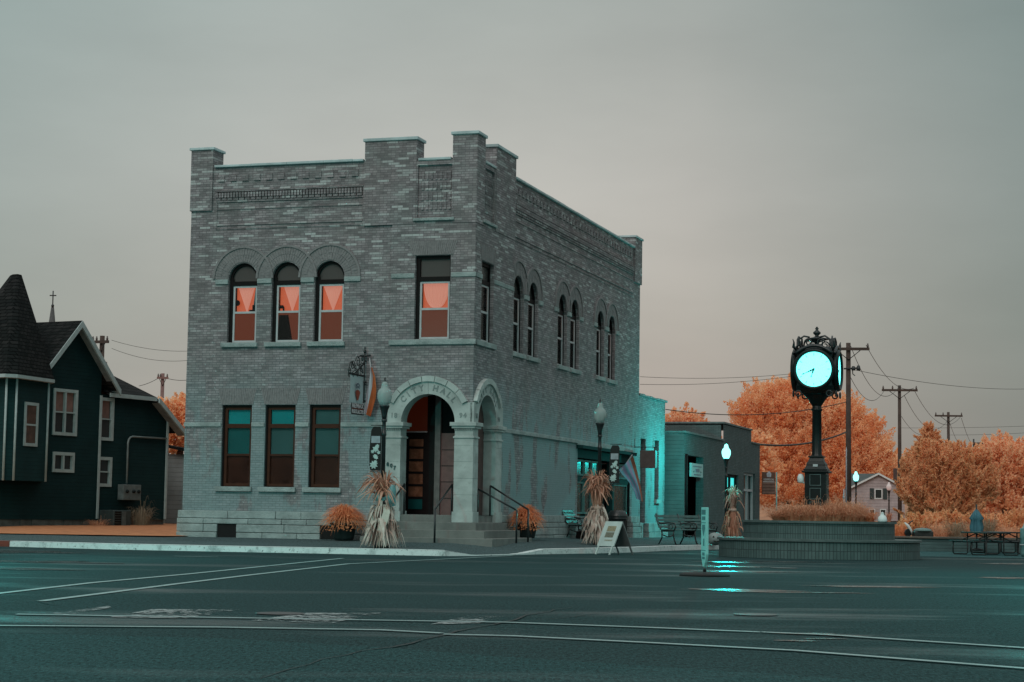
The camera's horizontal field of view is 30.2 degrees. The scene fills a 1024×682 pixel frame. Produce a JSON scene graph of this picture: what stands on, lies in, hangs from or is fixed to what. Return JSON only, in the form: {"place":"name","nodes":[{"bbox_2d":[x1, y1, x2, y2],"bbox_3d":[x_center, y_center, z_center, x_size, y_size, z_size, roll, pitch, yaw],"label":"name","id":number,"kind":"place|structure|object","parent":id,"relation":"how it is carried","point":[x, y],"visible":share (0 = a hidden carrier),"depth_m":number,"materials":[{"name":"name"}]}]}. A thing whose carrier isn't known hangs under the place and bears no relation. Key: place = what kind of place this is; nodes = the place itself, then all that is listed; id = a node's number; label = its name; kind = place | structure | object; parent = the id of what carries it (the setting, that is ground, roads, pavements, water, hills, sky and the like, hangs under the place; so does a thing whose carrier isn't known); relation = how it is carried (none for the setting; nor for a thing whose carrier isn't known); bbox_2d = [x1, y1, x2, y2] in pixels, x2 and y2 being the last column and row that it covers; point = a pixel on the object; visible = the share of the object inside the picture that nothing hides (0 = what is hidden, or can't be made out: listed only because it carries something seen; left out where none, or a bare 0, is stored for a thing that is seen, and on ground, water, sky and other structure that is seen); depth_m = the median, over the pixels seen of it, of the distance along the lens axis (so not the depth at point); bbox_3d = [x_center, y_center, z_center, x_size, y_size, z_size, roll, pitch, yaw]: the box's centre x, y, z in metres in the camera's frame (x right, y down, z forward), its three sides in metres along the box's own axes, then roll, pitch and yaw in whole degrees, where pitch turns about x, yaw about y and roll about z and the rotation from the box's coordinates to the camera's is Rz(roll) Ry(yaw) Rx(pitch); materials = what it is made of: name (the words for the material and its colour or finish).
{"place":"outdoors","nodes":[
{"label":"outdoors","id":0,"kind":"place"},
{"bbox_2d":[0,534,742,554],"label":"sidewalk","id":1,"kind":"structure","parent":0,"point":[538,543],"depth_m":47.57,"materials":[{"name":"concrete"}]},
{"bbox_2d":[0,523,182,535],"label":"lawn","id":2,"kind":"structure","parent":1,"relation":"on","point":[166,529],"depth_m":53.71,"materials":[{"name":"plant"}]},
{"bbox_2d":[0,274,184,534],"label":"timber house","id":3,"kind":"structure","parent":2,"relation":"on","point":[84,434],"depth_m":58.72,"materials":[{"name":"green"}]},
{"bbox_2d":[23,402,38,446],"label":"window","id":4,"kind":"structure","parent":3,"relation":"in","point":[31,410],"depth_m":56.37,"materials":[{"name":"wood"}]},
{"bbox_2d":[52,452,74,472],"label":"window","id":5,"kind":"structure","parent":3,"relation":"in","point":[61,461],"depth_m":58.37,"materials":[{"name":"grey"}]},
{"bbox_2d":[52,388,78,435],"bbox_3d":[-13.788,2.197,58.531,0.105,1.430,1.120,-2,-6,27],"label":"window","id":6,"kind":"structure","parent":3,"relation":"in","point":[65,401],"depth_m":58.52,"materials":[{"name":"grey"}]},
{"bbox_2d":[100,457,112,486],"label":"window","id":7,"kind":"structure","parent":3,"relation":"in","point":[106,462],"depth_m":60.36,"materials":[{"name":"grey"}]},
{"bbox_2d":[101,397,114,440],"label":"window","id":8,"kind":"structure","parent":3,"relation":"in","point":[108,404],"depth_m":60.52,"materials":[{"name":"grey"}]},
{"bbox_2d":[99,510,130,525],"bbox_3d":[-12.519,5.594,59.957,0.615,0.520,0.840,-2,-6,27],"label":"air conditioner","id":9,"kind":"object","parent":2,"relation":"on","point":[119,517],"visible":0.81,"depth_m":59.66,"materials":[{"name":"metal"}]},
{"bbox_2d":[128,497,159,524],"bbox_3d":[-11.921,5.455,61.043,1.280,0.976,1.332,1,-5,0],"label":"grass clump","id":10,"kind":"object","parent":2,"relation":"on","point":[141,519],"visible":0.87,"depth_m":60.89,"materials":[{"name":"plant"}]},
{"bbox_2d":[163,445,183,523],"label":"sided shed","id":11,"kind":"structure","parent":2,"relation":"on","point":[175,483],"depth_m":65.79,"materials":[{"name":"grey"}]},
{"bbox_2d":[320,503,368,539],"bbox_3d":[-4.295,4.604,48.525,1.481,0.952,1.489,1,-5,0],"label":"grass pot","id":12,"kind":"object","parent":1,"relation":"on","point":[343,527],"depth_m":48.27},
{"bbox_2d":[356,470,405,547],"bbox_3d":[-3.060,3.918,44.125,1.219,1.828,1.223,1,-5,0],"label":"corn shock","id":13,"kind":"object","parent":1,"relation":"on","point":[387,501],"visible":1,"depth_m":43.91,"materials":[{"name":"plant"}]},
{"bbox_2d":[374,378,391,547],"bbox_3d":[-2.993,2.820,44.172,0.344,3.990,0.344,-4,-7,45],"label":"street lamp","id":14,"kind":"object","parent":1,"relation":"on","point":[384,395],"visible":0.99,"depth_m":44.18,"materials":[{"name":"black metal"}]},
{"bbox_2d":[369,425,383,471],"bbox_3d":[-3.145,2.498,44.132,0.336,1.101,0.030,2,-5,-8],"label":"pole banner","id":15,"kind":"object","parent":14,"relation":"attached to","point":[375,452],"visible":1,"depth_m":44.12,"materials":[{"name":"black fabric"}]},
{"bbox_2d":[176,130,643,546],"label":"brick hall","id":16,"kind":"structure","parent":1,"relation":"on","point":[477,298],"depth_m":50.36,"materials":[{"name":"brick"}]},
{"bbox_2d":[221,405,251,485],"bbox_3d":[-7.294,2.792,50.591,0.865,2.162,0.130,-1,-5,17],"label":"window","id":17,"kind":"structure","parent":16,"relation":"in","point":[237,419],"depth_m":50.62,"materials":[{"name":"brown glass"}]},
{"bbox_2d":[228,264,257,342],"bbox_3d":[-7.150,-1.009,50.975,0.850,2.135,0.180,-1,-5,17],"label":"window","id":18,"kind":"structure","parent":16,"relation":"in","point":[242,323],"depth_m":50.96,"materials":[{"name":"glass"}]},
{"bbox_2d":[264,405,295,486],"bbox_3d":[-6.093,2.776,50.217,0.871,2.162,0.130,-1,-5,17],"label":"window","id":19,"kind":"structure","parent":16,"relation":"in","point":[280,419],"depth_m":50.25,"materials":[{"name":"teal glass"}]},
{"bbox_2d":[272,262,300,341],"bbox_3d":[-5.943,-1.025,50.599,0.841,2.135,0.180,-1,-5,17],"label":"window","id":20,"kind":"structure","parent":16,"relation":"in","point":[286,315],"depth_m":50.58,"materials":[{"name":"glass"}]},
{"bbox_2d":[309,405,340,486],"bbox_3d":[-4.874,2.760,49.837,0.887,2.162,0.130,-1,-5,17],"label":"window","id":21,"kind":"structure","parent":16,"relation":"in","point":[325,420],"depth_m":49.87,"materials":[{"name":"brown glass"}]},
{"bbox_2d":[315,261,344,340],"bbox_3d":[-4.763,-1.040,50.232,0.850,2.135,0.180,-1,-5,17],"label":"window","id":22,"kind":"structure","parent":16,"relation":"in","point":[329,321],"depth_m":50.22,"materials":[{"name":"glass"}]},
{"bbox_2d":[348,347,370,402],"bbox_3d":[-3.980,0.834,48.970,0.300,1.480,1.235,-1,-5,17],"label":"wrought bracket","id":23,"kind":"object","parent":16,"relation":"attached to","point":[364,356],"visible":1,"depth_m":49.27,"materials":[{"name":"black metal"}]},
{"bbox_2d":[349,374,363,415],"bbox_3d":[-4.000,1.381,48.869,0.078,1.032,0.940,-1,-5,17],"label":"hanging banner","id":24,"kind":"object","parent":23,"relation":"hanging from","point":[356,394],"visible":1,"depth_m":48.85,"materials":[{"name":"fabric"}]},
{"bbox_2d":[364,358,375,416],"bbox_3d":[-3.658,1.198,49.249,0.344,1.535,0.161,-4,-7,43],"label":"drooping flag","id":25,"kind":"object","parent":23,"relation":"hanging from","point":[370,397],"visible":1,"depth_m":49.24,"materials":[{"name":"multicoloured fabric"}]},
{"bbox_2d":[405,395,435,514],"bbox_3d":[-2.415,2.996,50.183,0.860,3.160,0.090,-1,-5,17],"label":"entrance door","id":26,"kind":"structure","parent":16,"relation":"in","point":[420,448],"depth_m":50.12,"materials":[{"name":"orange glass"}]},
{"bbox_2d":[415,255,450,338],"bbox_3d":[-2.003,-1.120,49.324,0.972,2.175,0.180,-1,-5,17],"label":"window","id":27,"kind":"structure","parent":16,"relation":"in","point":[432,320],"depth_m":49.31,"materials":[{"name":"glass"}]},
{"bbox_2d":[440,433,454,514],"bbox_3d":[-1.476,3.491,49.836,1.120,2.140,0.100,-1,-5,17],"label":"porch door","id":28,"kind":"structure","parent":16,"relation":"in","point":[447,440],"depth_m":49.88,"materials":[{"name":"wood"}]},
{"bbox_2d":[481,262,489,342],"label":"window","id":29,"kind":"structure","parent":16,"relation":"in","point":[485,296],"depth_m":50.11,"materials":[{"name":"glass"}]},
{"bbox_2d":[513,277,519,352],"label":"window","id":30,"kind":"structure","parent":16,"relation":"in","point":[516,317],"depth_m":52.92,"materials":[{"name":"glass"}]},
{"bbox_2d":[527,284,534,356],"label":"window","id":31,"kind":"structure","parent":16,"relation":"in","point":[531,304],"depth_m":54.28,"materials":[{"name":"glass"}]},
{"bbox_2d":[557,297,563,364],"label":"window","id":32,"kind":"structure","parent":16,"relation":"in","point":[560,349],"depth_m":57.19,"materials":[{"name":"glass"}]},
{"bbox_2d":[570,301,575,368],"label":"window","id":33,"kind":"structure","parent":16,"relation":"in","point":[573,319],"depth_m":58.54,"materials":[{"name":"glass"}]},
{"bbox_2d":[596,313,600,375],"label":"window","id":34,"kind":"structure","parent":16,"relation":"in","point":[598,343],"depth_m":61.46,"materials":[{"name":"glass"}]},
{"bbox_2d":[608,318,611,378],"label":"window","id":35,"kind":"structure","parent":16,"relation":"in","point":[610,322],"depth_m":62.84,"materials":[{"name":"glass"}]},
{"bbox_2d":[608,455,642,501],"bbox_3d":[3.639,4.385,60.869,1.111,1.520,0.107,1,-5,3],"label":"striped flag","id":36,"kind":"object","parent":16,"relation":"attached to","point":[628,470],"visible":1,"depth_m":60.87,"materials":[{"name":"multicoloured fabric"}]},
{"bbox_2d":[507,503,547,537],"bbox_3d":[0.380,4.825,51.021,1.214,0.932,1.211,1,-5,0],"label":"grass pot","id":37,"kind":"object","parent":1,"relation":"on","point":[522,517],"depth_m":50.79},
{"bbox_2d":[562,509,584,536],"bbox_3d":[1.995,5.486,56.964,0.785,0.917,1.200,-1,-5,18],"label":"park bench","id":38,"kind":"object","parent":1,"relation":"on","point":[568,512],"visible":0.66,"depth_m":56.55,"materials":[{"name":"teal metal"}]},
{"bbox_2d":[580,469,612,544],"bbox_3d":[2.276,4.500,51.272,1.067,2.097,1.088,1,-5,0],"label":"corn shock","id":39,"kind":"object","parent":1,"relation":"on","point":[596,519],"visible":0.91,"depth_m":51.10,"materials":[{"name":"plant"}]},
{"bbox_2d":[592,399,605,544],"bbox_3d":[2.366,3.544,51.393,0.344,3.990,0.344,0,-5,8],"label":"street lamp","id":40,"kind":"object","parent":1,"relation":"on","point":[600,414],"visible":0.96,"depth_m":51.41,"materials":[{"name":"black metal"}]},
{"bbox_2d":[609,444,621,484],"bbox_3d":[2.792,3.327,51.310,0.336,1.101,0.030,1,-5,0],"label":"pole banner","id":41,"kind":"object","parent":40,"relation":"attached to","point":[614,464],"visible":1,"depth_m":51.30,"materials":[{"name":"black fabric"}]},
{"bbox_2d":[608,510,627,530],"bbox_3d":[3.039,5.354,54.745,0.600,0.950,0.600,1,-5,0],"label":"trash can","id":42,"kind":"object","parent":1,"relation":"on","point":[618,515],"visible":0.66,"depth_m":54.55,"materials":[{"name":"black metal"}]},
{"bbox_2d":[628,393,667,537],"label":"brick annex","id":43,"kind":"object","parent":1,"relation":"on","point":[652,429],"visible":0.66,"depth_m":67.88,"materials":[{"name":"brick"}]},
{"bbox_2d":[634,439,656,467],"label":"box sign","id":44,"kind":"object","parent":43,"relation":"attached to","point":[648,458],"visible":1,"depth_m":65.06,"materials":[{"name":"black metal"}]},
{"bbox_2d":[655,513,697,544],"bbox_3d":[4.860,5.556,56.085,0.785,0.917,1.200,-4,-7,42],"label":"park bench","id":45,"kind":"object","parent":1,"relation":"on","point":[674,525],"visible":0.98,"depth_m":56.19,"materials":[{"name":"black metal"}]},
{"bbox_2d":[680,514,717,543],"bbox_3d":[5.608,5.684,57.380,0.785,0.917,1.200,-4,-7,42],"label":"park bench","id":46,"kind":"object","parent":1,"relation":"on","point":[697,523],"visible":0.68,"depth_m":57.61,"materials":[{"name":"black metal"}]},
{"bbox_2d":[664,422,760,536],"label":"dark storefront","id":47,"kind":"object","parent":1,"relation":"on","point":[694,473],"visible":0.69,"depth_m":77.14,"materials":[{"name":"paint"}]},
{"bbox_2d":[727,474,735,511],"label":"window","id":48,"kind":"structure","parent":47,"relation":"in","point":[731,479],"depth_m":80.13,"materials":[{"name":"teal glass"}]},
{"bbox_2d":[744,473,752,519],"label":"window","id":49,"kind":"structure","parent":47,"relation":"in","point":[748,478],"depth_m":84.75,"materials":[{"name":"white paint"}]},
{"bbox_2d":[720,485,744,536],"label":"corn shock","id":50,"kind":"object","parent":1,"relation":"on","point":[731,523],"visible":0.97,"depth_m":66.84,"materials":[{"name":"plant"}]},
{"bbox_2d":[762,471,776,508],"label":"name board","id":51,"kind":"object","parent":1,"relation":"on","point":[768,482],"visible":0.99,"depth_m":85.75,"materials":[{"name":"paint"}]},
{"bbox_2d":[0,535,1023,681],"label":"road","id":52,"kind":"structure","parent":0,"point":[957,600],"depth_m":20.61,"materials":[{"name":"asphalt"}]},
{"bbox_2d":[0,550,75,552],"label":"road marking","id":53,"kind":"object","parent":52,"relation":"on","point":[7,551],"visible":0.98,"depth_m":40.90,"materials":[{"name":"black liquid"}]},
{"bbox_2d":[0,560,98,562],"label":"road marking","id":54,"kind":"object","parent":52,"relation":"on","point":[46,561],"visible":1,"depth_m":33.81,"materials":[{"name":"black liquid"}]},
{"bbox_2d":[0,558,342,593],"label":"road marking","id":55,"kind":"object","parent":52,"relation":"on","point":[152,577],"visible":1,"depth_m":26.95,"materials":[{"name":"paint"}]},
{"bbox_2d":[112,609,232,617],"bbox_3d":[-3.165,2.573,17.965,0.821,0.001,1.698,0,-5,4],"label":"worn road marking","id":56,"kind":"object","parent":52,"relation":"on","point":[167,611],"visible":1,"depth_m":18.03,"materials":[{"name":"paint"}]},
{"bbox_2d":[0,625,443,632],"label":"road marking","id":57,"kind":"object","parent":52,"relation":"on","point":[219,626],"visible":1,"depth_m":15.85,"materials":[{"name":"paint"}]},
{"bbox_2d":[38,556,496,600],"bbox_3d":[-3.075,3.865,32.234,1.360,0.001,25.051,0,-5,11],"label":"road marking","id":58,"kind":"object","parent":52,"relation":"on","point":[210,579],"visible":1,"depth_m":25.75,"materials":[{"name":"paint"}]},
{"bbox_2d":[257,613,369,622],"bbox_3d":[-1.815,2.572,17.733,0.778,0.001,1.844,0,-5,10],"label":"worn road marking","id":59,"kind":"object","parent":52,"relation":"on","point":[314,619],"visible":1,"depth_m":17.67,"materials":[{"name":"paint"}]},
{"bbox_2d":[10,541,718,555],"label":"kerb","id":60,"kind":"structure","parent":52,"relation":"on","point":[276,549],"depth_m":44.50,"materials":[{"name":"concrete"}]},
{"bbox_2d":[262,607,569,677],"bbox_3d":[-0.472,2.417,15.808,0.151,0.001,9.542,0,-5,13],"label":"road crack","id":61,"kind":"object","parent":52,"relation":"on","point":[421,639],"visible":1,"depth_m":15.01,"materials":[{"name":"asphalt"}]},
{"bbox_2d":[0,633,885,681],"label":"road resurfacing","id":62,"kind":"structure","parent":52,"relation":"on","point":[55,658],"depth_m":12.23,"materials":[{"name":"asphalt"}]},
{"bbox_2d":[32,614,1023,647],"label":"road marking","id":63,"kind":"object","parent":52,"relation":"on","point":[557,623],"visible":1,"depth_m":17.02,"materials":[{"name":"paint"}]},
{"bbox_2d":[595,521,633,554],"bbox_3d":[2.546,4.901,47.254,0.815,0.825,0.600,5,-7,-40],"label":"folding sign","id":64,"kind":"object","parent":52,"relation":"on","point":[614,533],"visible":0.99,"depth_m":47.19,"materials":[{"name":"plastic"}]},
{"bbox_2d":[679,507,729,576],"bbox_3d":[3.220,3.351,31.732,0.840,1.140,0.840,2,-5,-10],"label":"crossing sign","id":65,"kind":"object","parent":52,"relation":"on","point":[704,530],"visible":1,"depth_m":31.62,"materials":[{"name":"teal plastic"}]},
{"bbox_2d":[722,441,730,536],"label":"street lamp","id":66,"kind":"object","parent":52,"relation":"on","point":[726,452],"visible":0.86,"depth_m":68.00,"materials":[{"name":"black metal"}]},
{"bbox_2d":[451,634,1023,668],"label":"road marking","id":67,"kind":"object","parent":52,"relation":"on","point":[760,648],"visible":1,"depth_m":14.24,"materials":[{"name":"paint"}]},
{"bbox_2d":[717,520,921,559],"bbox_3d":[7.706,4.949,47.759,5.080,1.020,5.080,-1,-5,17],"label":"round planter","id":68,"kind":"object","parent":52,"relation":"on","point":[815,540],"visible":0.94,"depth_m":45.94,"materials":[{"name":"brick"}]},
{"bbox_2d":[762,505,789,520],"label":"grass clump","id":69,"kind":"object","parent":68,"relation":"on","point":[774,516],"visible":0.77,"depth_m":47.00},
{"bbox_2d":[765,497,817,520],"bbox_3d":[7.006,4.147,47.066,1.511,0.635,1.499,1,-5,0],"label":"grass clump","id":70,"kind":"object","parent":68,"relation":"on","point":[793,516],"visible":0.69,"depth_m":46.80,"materials":[{"name":"plant"}]},
{"bbox_2d":[784,496,842,520],"bbox_3d":[7.428,4.128,46.897,1.608,0.655,1.588,1,-5,0],"label":"grass clump","id":71,"kind":"object","parent":68,"relation":"on","point":[809,515],"visible":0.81,"depth_m":46.54,"materials":[{"name":"plant"}]},
{"bbox_2d":[790,327,842,509],"bbox_3d":[7.640,2.055,47.619,1.200,4.855,1.200,-1,-5,17],"label":"street clock","id":72,"kind":"object","parent":68,"relation":"on","point":[816,372],"visible":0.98,"depth_m":47.29,"materials":[{"name":"black metal"}]},
{"bbox_2d":[805,498,856,520],"bbox_3d":[7.848,4.154,46.895,1.394,0.617,1.479,1,-5,0],"label":"grass clump","id":73,"kind":"object","parent":68,"relation":"on","point":[830,517],"visible":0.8,"depth_m":46.57,"materials":[{"name":"plant"}]},
{"bbox_2d":[817,492,874,521],"bbox_3d":[8.201,4.108,47.078,1.734,0.752,1.706,1,-5,0],"label":"grass clump","id":74,"kind":"object","parent":68,"relation":"on","point":[848,511],"visible":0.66,"depth_m":46.73,"materials":[{"name":"plant"}]},
{"bbox_2d":[837,498,876,521],"bbox_3d":[8.502,4.210,47.330,1.459,0.604,1.438,1,-5,0],"label":"grass clump","id":75,"kind":"object","parent":68,"relation":"on","point":[863,515],"visible":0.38,"depth_m":47.06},
{"bbox_2d":[0,0,1023,456],"label":"sky","id":76,"kind":"structure","parent":0,"point":[852,171],"materials":[{"name":"grey"}]},
{"bbox_2d":[920,551,1023,557],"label":"plaza","id":77,"kind":"structure","parent":0,"point":[943,554],"depth_m":53.71,"materials":[{"name":"concrete"}]},
{"bbox_2d":[896,511,948,535],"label":"shrub","id":78,"kind":"object","parent":77,"relation":"on","point":[918,518],"visible":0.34,"depth_m":71.38,"materials":[{"name":"brown plant"}]},
{"bbox_2d":[924,508,971,535],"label":"shrub","id":79,"kind":"object","parent":77,"relation":"on","point":[955,515],"visible":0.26,"depth_m":73.34,"materials":[{"name":"brown plant"}]},
{"bbox_2d":[895,536,1020,552],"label":"retaining wall","id":80,"kind":"structure","parent":77,"relation":"on","point":[938,544],"depth_m":58.94,"materials":[{"name":"grey stone"}]},
{"bbox_2d":[912,528,932,536],"bbox_3d":[13.036,6.072,60.316,0.600,0.285,0.600,1,-5,0],"label":"covered grill","id":81,"kind":"object","parent":80,"relation":"on","point":[922,532],"visible":0.91,"depth_m":60.12,"materials":[{"name":"metal"}]},
{"bbox_2d":[925,518,957,536],"bbox_3d":[13.708,5.980,60.965,1.444,0.652,1.399,1,-5,0],"label":"grass clump","id":82,"kind":"object","parent":80,"relation":"on","point":[938,532],"visible":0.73,"depth_m":60.70,"materials":[{"name":"plant"}]},
{"bbox_2d":[943,516,969,536],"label":"grass clump","id":83,"kind":"object","parent":80,"relation":"on","point":[955,528],"visible":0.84,"depth_m":60.71,"materials":[{"name":"plant"}]},
{"bbox_2d":[980,509,1000,537],"bbox_3d":[15.229,5.819,60.943,1.187,1.015,1.162,1,-5,0],"label":"grass clump","id":84,"kind":"object","parent":80,"relation":"on","point":[987,524],"visible":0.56,"depth_m":60.76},
{"bbox_2d":[990,521,1020,537],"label":"grass clump","id":85,"kind":"object","parent":80,"relation":"on","point":[1004,529],"visible":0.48,"depth_m":60.84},
{"bbox_2d":[969,504,983,550],"bbox_3d":[14.118,5.668,57.744,0.459,1.400,0.400,1,-5,0],"label":"closed umbrella","id":86,"kind":"object","parent":77,"relation":"on","point":[976,518],"visible":0.93,"depth_m":57.67,"materials":[{"name":"blue fabric"}]},
{"bbox_2d":[948,531,1019,555],"bbox_3d":[13.534,5.792,54.318,1.500,0.662,1.800,2,-5,-10],"label":"picnic table","id":87,"kind":"object","parent":77,"relation":"on","point":[988,541],"visible":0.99,"depth_m":53.75,"materials":[{"name":"metal"}]},
{"bbox_2d":[966,531,1020,553],"bbox_3d":[14.660,6.052,57.007,1.500,0.662,1.800,1,-5,-6],"label":"picnic table","id":88,"kind":"object","parent":77,"relation":"on","point":[1016,544],"visible":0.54,"depth_m":56.82,"materials":[{"name":"metal"}]},
{"label":"ground","id":89,"kind":"structure","parent":0,"visible":0},
{"bbox_2d":[92,336,108,364],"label":"utility pole","id":90,"kind":"object","parent":89,"relation":"on","point":[102,341],"visible":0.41,"depth_m":110.23,"materials":[{"name":"brown wood"}]},
{"bbox_2d":[158,392,185,453],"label":"autumn tree","id":91,"kind":"object","parent":89,"relation":"on","point":[176,405],"visible":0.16,"depth_m":99.23,"materials":[{"name":"orange plant"}]},
{"bbox_2d":[665,401,721,437],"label":"autumn tree","id":92,"kind":"object","parent":89,"relation":"on","point":[676,416],"visible":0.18,"depth_m":139.32,"materials":[{"name":"orange plant"}]},
{"bbox_2d":[735,423,786,489],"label":"autumn tree","id":93,"kind":"object","parent":89,"relation":"on","point":[768,456],"visible":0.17,"depth_m":138.30,"materials":[{"name":"orange plant"}]},
{"bbox_2d":[723,373,897,512],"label":"autumn tree","id":94,"kind":"object","parent":89,"relation":"on","point":[872,452],"visible":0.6,"depth_m":226.56,"materials":[{"name":"orange plant"}]},
{"bbox_2d":[828,343,869,501],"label":"utility pole","id":95,"kind":"object","parent":89,"relation":"on","point":[848,348],"visible":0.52,"depth_m":110.00,"materials":[{"name":"brown wood"}]},
{"bbox_2d":[665,402,845,414],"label":"overhead wire","id":96,"kind":"object","parent":95,"relation":"attached to","point":[749,414],"visible":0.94,"depth_m":104.29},
{"bbox_2d":[761,432,845,445],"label":"overhead wire","id":97,"kind":"object","parent":95,"relation":"attached to","point":[799,443],"visible":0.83,"depth_m":95.51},
{"bbox_2d":[844,468,904,520],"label":"white house","id":98,"kind":"structure","parent":89,"relation":"on","point":[872,488],"depth_m":199.42,"materials":[{"name":"wood"}]},
{"bbox_2d":[882,385,917,524],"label":"utility pole","id":99,"kind":"object","parent":89,"relation":"on","point":[899,390],"visible":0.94,"depth_m":139.93,"materials":[{"name":"brown wood"}]},
{"bbox_2d":[897,421,944,471],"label":"autumn tree","id":100,"kind":"object","parent":89,"relation":"on","point":[926,430],"visible":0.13,"depth_m":93.73,"materials":[{"name":"brown plant"}]},
{"bbox_2d":[892,437,987,517],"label":"autumn tree","id":101,"kind":"object","parent":89,"relation":"on","point":[934,476],"visible":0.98,"depth_m":85.20,"materials":[{"name":"brown plant"}]},
{"bbox_2d":[935,412,962,440],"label":"utility pole","id":102,"kind":"object","parent":89,"relation":"on","point":[948,415],"visible":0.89,"depth_m":179.91,"materials":[{"name":"brown wood"}]},
{"bbox_2d":[944,438,1003,503],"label":"autumn tree","id":103,"kind":"object","parent":89,"relation":"on","point":[990,479],"visible":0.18,"depth_m":95.08,"materials":[{"name":"brown plant"}]},
{"bbox_2d":[967,513,1018,536],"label":"shrub","id":104,"kind":"object","parent":89,"relation":"on","point":[1006,523],"visible":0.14,"depth_m":77.37,"materials":[{"name":"brown plant"}]},
{"bbox_2d":[978,429,1023,514],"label":"autumn tree","id":105,"kind":"object","parent":89,"relation":"on","point":[1007,450],"visible":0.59,"depth_m":118.27,"materials":[{"name":"orange plant"}]},
{"bbox_2d":[981,507,1023,536],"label":"shrub","id":106,"kind":"object","parent":89,"relation":"on","point":[1017,517],"visible":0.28,"depth_m":79.41,"materials":[{"name":"brown plant"}]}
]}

